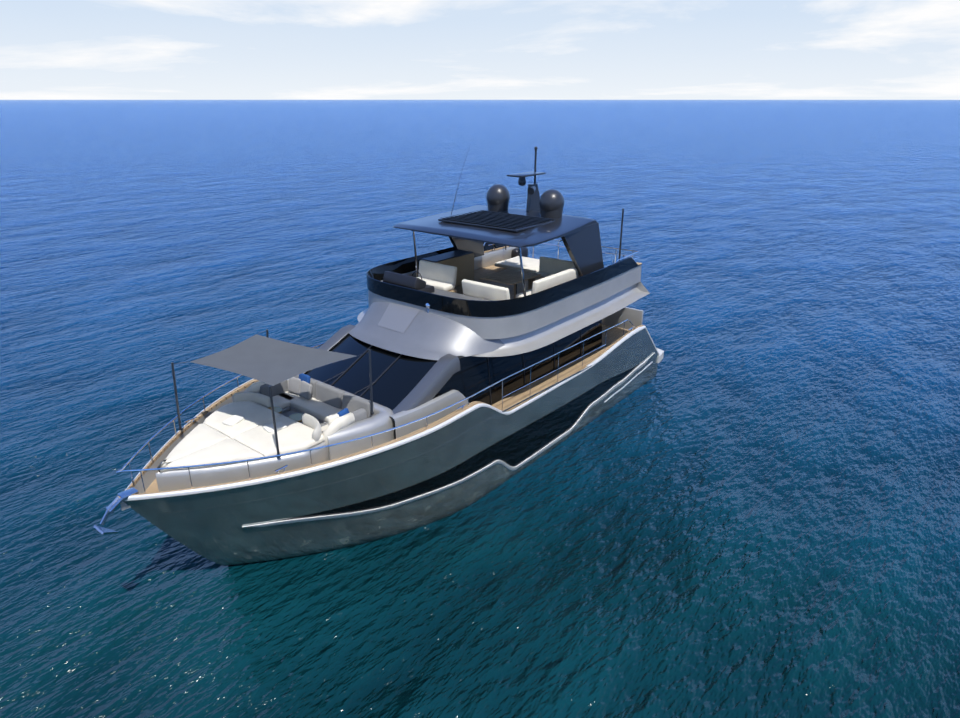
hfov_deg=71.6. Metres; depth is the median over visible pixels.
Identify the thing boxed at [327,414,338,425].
white pillow
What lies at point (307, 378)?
blue pillows
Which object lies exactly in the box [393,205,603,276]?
hardtop
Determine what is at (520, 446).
hull glazing
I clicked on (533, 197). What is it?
radar mast
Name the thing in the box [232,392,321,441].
sunpad bolsters
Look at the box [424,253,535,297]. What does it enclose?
flybridge furniture bases
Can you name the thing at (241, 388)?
bulwark teak cap
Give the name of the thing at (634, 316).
bulwark
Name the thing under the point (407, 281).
flybridge helm console
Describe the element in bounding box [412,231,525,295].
hardtop poles
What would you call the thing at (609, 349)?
cap rail
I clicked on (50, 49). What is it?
sky
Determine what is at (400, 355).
window mullions
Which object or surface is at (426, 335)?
coachroof
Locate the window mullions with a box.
[331,329,581,405]
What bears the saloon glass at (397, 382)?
on the teak deck at (613, 335)
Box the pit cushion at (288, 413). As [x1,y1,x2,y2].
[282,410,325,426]
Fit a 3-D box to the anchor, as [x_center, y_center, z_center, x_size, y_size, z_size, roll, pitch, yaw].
[-6.933,2.973,12.700,0.403,0.771,0.864,16,27,36]
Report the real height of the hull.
3.400 m
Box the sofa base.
[280,406,327,424]
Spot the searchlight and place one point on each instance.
(427, 305)
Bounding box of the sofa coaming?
[258,378,394,459]
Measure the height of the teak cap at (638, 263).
0.035 m
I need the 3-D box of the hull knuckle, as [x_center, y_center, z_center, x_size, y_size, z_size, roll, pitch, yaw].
[-1.603,0.790,18.950,5.876,0.374,15.747,16,27,36]
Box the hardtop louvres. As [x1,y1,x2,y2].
[438,210,555,231]
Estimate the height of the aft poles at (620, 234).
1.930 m
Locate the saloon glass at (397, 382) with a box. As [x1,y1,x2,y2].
[304,319,601,438]
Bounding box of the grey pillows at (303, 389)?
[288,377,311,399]
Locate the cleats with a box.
[184,327,632,472]
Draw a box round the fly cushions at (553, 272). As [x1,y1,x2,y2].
[417,256,578,300]
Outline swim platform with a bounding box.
[657,348,663,362]
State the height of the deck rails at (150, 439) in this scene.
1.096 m
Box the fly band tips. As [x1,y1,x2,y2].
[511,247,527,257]
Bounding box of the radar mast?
[507,146,544,210]
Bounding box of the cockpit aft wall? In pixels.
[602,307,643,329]
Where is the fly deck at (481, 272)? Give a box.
[454,265,527,298]
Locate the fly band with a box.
[357,246,649,356]
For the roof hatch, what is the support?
on the coachroof
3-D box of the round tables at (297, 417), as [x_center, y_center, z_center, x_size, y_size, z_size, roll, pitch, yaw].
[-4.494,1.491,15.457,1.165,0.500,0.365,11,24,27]
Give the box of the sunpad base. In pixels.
[155,442,328,491]
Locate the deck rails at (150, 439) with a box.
[116,320,635,492]
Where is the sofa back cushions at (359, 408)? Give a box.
[260,375,373,421]
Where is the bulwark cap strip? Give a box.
[125,326,659,500]
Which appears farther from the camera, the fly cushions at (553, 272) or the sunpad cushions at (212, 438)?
the fly cushions at (553, 272)
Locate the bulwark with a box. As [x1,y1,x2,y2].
[120,387,470,510]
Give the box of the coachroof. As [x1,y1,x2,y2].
[349,288,504,360]
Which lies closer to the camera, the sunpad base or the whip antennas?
the sunpad base
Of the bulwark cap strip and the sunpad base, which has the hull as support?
the bulwark cap strip
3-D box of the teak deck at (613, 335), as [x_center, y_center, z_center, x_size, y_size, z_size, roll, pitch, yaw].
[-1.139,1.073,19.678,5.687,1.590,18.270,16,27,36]
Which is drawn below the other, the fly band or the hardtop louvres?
the fly band
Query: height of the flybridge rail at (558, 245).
0.980 m
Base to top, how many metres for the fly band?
0.960 m
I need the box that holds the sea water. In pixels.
[0,100,959,717]
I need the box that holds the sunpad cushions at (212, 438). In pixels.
[157,401,324,472]
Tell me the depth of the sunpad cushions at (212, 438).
14.15 m
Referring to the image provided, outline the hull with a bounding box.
[123,328,658,565]
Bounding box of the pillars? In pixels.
[304,325,459,422]
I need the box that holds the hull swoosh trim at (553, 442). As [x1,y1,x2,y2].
[242,352,654,526]
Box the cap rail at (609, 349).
[586,327,640,366]
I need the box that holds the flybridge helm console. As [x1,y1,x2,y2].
[383,250,472,292]
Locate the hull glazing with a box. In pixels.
[261,362,642,523]
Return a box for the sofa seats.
[244,381,354,444]
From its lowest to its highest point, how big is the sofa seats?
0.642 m
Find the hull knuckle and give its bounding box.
[156,340,640,515]
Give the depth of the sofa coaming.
14.78 m
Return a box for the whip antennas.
[451,139,471,214]
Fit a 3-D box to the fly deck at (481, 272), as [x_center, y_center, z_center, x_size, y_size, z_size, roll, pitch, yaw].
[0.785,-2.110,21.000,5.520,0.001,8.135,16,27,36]
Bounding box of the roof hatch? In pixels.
[378,303,419,332]
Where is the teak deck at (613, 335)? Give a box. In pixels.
[144,324,630,492]
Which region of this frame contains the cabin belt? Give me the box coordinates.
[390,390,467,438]
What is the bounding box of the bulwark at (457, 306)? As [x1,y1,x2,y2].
[366,242,641,316]
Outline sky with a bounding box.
[0,0,959,99]
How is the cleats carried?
on the bulwark cap strip
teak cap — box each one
[118,325,643,497]
[484,246,641,264]
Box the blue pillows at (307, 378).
[299,373,348,416]
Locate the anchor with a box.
[93,487,138,533]
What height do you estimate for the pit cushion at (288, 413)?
0.120 m
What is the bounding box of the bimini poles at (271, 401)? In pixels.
[171,329,373,457]
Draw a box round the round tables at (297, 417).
[268,406,302,422]
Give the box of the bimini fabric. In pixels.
[191,334,355,385]
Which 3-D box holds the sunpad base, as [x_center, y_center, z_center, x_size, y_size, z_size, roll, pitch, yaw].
[-5.424,2.135,14.384,3.240,0.680,3.132,16,27,36]
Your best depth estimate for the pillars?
16.14 m
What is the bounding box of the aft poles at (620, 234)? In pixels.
[505,208,623,261]
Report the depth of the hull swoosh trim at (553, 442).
16.57 m
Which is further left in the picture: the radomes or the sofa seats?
the sofa seats
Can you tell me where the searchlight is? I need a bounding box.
[425,303,429,312]
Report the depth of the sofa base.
16.26 m
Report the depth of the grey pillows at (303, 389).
16.52 m
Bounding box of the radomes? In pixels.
[486,184,563,218]
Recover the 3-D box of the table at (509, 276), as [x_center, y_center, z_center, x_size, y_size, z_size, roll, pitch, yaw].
[0.903,-2.470,19.888,1.240,0.035,1.479,16,27,36]
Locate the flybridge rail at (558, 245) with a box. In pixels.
[483,239,639,262]
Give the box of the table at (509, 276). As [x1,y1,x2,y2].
[479,268,540,284]
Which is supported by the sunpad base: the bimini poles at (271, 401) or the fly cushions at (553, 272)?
the bimini poles at (271, 401)

